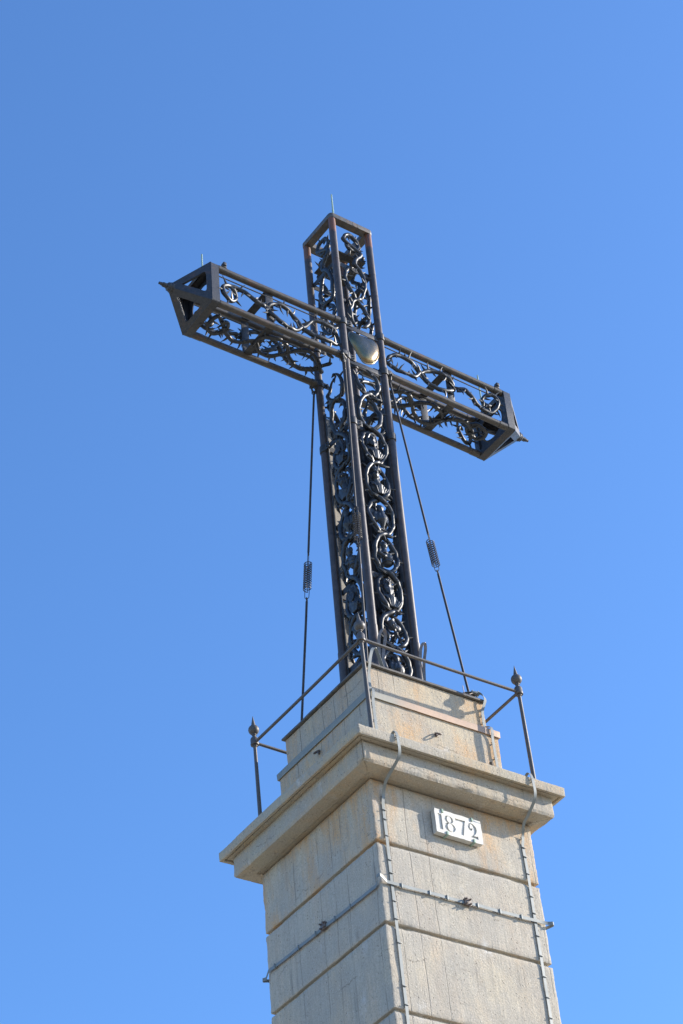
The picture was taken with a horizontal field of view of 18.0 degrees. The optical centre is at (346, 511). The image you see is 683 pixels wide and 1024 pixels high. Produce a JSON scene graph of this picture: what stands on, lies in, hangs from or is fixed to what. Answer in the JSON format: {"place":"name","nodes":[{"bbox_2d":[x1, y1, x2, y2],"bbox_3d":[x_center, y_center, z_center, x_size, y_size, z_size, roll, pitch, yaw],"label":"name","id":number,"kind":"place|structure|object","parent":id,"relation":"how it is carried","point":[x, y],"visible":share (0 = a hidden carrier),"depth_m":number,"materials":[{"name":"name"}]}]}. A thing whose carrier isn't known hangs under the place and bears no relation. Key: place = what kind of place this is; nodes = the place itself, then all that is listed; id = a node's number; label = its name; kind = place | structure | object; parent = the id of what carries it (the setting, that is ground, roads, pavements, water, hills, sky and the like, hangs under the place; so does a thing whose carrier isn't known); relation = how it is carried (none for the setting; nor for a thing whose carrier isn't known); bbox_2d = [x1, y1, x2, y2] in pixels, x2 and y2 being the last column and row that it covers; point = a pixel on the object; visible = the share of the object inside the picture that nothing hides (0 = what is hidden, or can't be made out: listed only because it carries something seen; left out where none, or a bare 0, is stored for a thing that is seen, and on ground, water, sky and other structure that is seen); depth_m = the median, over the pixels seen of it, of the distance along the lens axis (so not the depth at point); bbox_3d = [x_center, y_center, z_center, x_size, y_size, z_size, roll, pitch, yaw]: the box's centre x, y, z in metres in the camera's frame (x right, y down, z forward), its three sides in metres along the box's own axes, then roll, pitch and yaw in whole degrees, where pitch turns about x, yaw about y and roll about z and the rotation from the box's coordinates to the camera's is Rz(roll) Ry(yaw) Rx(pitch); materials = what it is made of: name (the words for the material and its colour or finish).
{"place":"outdoors","nodes":[
{"label":"outdoors","id":0,"kind":"place"},
{"bbox_2d":[0,0,682,1023],"label":"sky","id":1,"kind":"structure","parent":0,"point":[513,169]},
{"bbox_3d":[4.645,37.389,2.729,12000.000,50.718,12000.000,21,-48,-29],"label":"ground","id":2,"kind":"structure","parent":0,"visible":0},
{"bbox_2d":[219,660,564,1023],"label":"concrete pedestal","id":3,"kind":"object","parent":2,"relation":"on","point":[307,849],"visible":0.96,"depth_m":29.43,"materials":[{"name":"beige concrete"}]},
{"bbox_2d":[300,386,317,720],"bbox_3d":[-0.631,0.585,34.716,0.931,7.215,0.139,-12,-41,6],"label":"guy rod","id":4,"kind":"object","parent":3,"relation":"attached to","point":[307,568],"visible":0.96,"depth_m":34.41,"materials":[{"name":"metal"}]},
{"bbox_2d":[158,194,528,681],"bbox_3d":[0.243,-1.106,36.057,7.795,11.359,1.128,21,-48,-29],"label":"iron cross","id":5,"kind":"object","parent":3,"relation":"on","point":[385,599],"visible":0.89,"depth_m":36.12,"materials":[{"name":"paint"}]},
{"bbox_2d":[377,629,386,666],"bbox_3d":[0.559,2.259,32.262,0.158,1.173,0.155,21,-48,-29],"label":"bonding strap","id":6,"kind":"object","parent":5,"relation":"attached to","point":[384,642],"visible":0.66,"depth_m":32.47,"materials":[{"name":"grey metal"}]},
{"bbox_2d":[418,642,426,680],"bbox_3d":[1.186,2.479,32.643,0.177,1.182,0.077,-9,-41,2],"label":"bonding strap","id":7,"kind":"object","parent":5,"relation":"attached to","point":[424,657],"visible":0.69,"depth_m":32.87,"materials":[{"name":"grey metal"}]},
{"bbox_2d":[340,349,372,662],"bbox_3d":[0.136,-0.182,33.911,0.154,7.185,0.784,-22,-43,17],"label":"guy rod","id":8,"kind":"object","parent":3,"relation":"attached to","point":[344,353],"visible":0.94,"depth_m":33.59,"materials":[{"name":"metal"}]},
{"bbox_2d":[367,647,409,1023],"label":"down conductor","id":9,"kind":"object","parent":3,"relation":"attached to","point":[399,943],"visible":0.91,"depth_m":28.98,"materials":[{"name":"metal"}]},
{"bbox_2d":[248,612,535,815],"bbox_3d":[0.645,3.606,31.890,3.075,2.321,3.096,21,-48,-29],"label":"iron railing","id":10,"kind":"object","parent":3,"relation":"on","point":[361,640],"visible":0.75,"depth_m":31.66,"materials":[{"name":"grey metal"}]},
{"bbox_2d":[262,873,553,982],"bbox_3d":[0.817,6.097,29.782,2.967,0.150,2.969,21,-48,-29],"label":"ring conductor","id":11,"kind":"object","parent":3,"relation":"attached to","point":[466,901],"visible":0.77,"depth_m":29.02,"materials":[{"name":"metal"}]},
{"bbox_2d":[388,370,474,696],"bbox_3d":[1.279,0.239,34.581,0.690,7.215,0.139,-18,-42,13],"label":"guy rod","id":12,"kind":"object","parent":3,"relation":"attached to","point":[430,551],"visible":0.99,"depth_m":34.24,"materials":[{"name":"metal"}]},
{"bbox_2d":[431,808,482,846],"bbox_3d":[1.518,4.376,29.706,0.806,0.414,0.133,21,-48,-29],"label":"date plaque","id":13,"kind":"object","parent":3,"relation":"attached to","point":[455,827],"visible":1,"depth_m":29.65,"materials":[{"name":"white stone"}]},
{"bbox_2d":[462,685,553,1023],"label":"down conductor","id":14,"kind":"object","parent":3,"relation":"attached to","point":[475,693],"visible":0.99,"depth_m":30.29,"materials":[{"name":"metal"}]}
]}

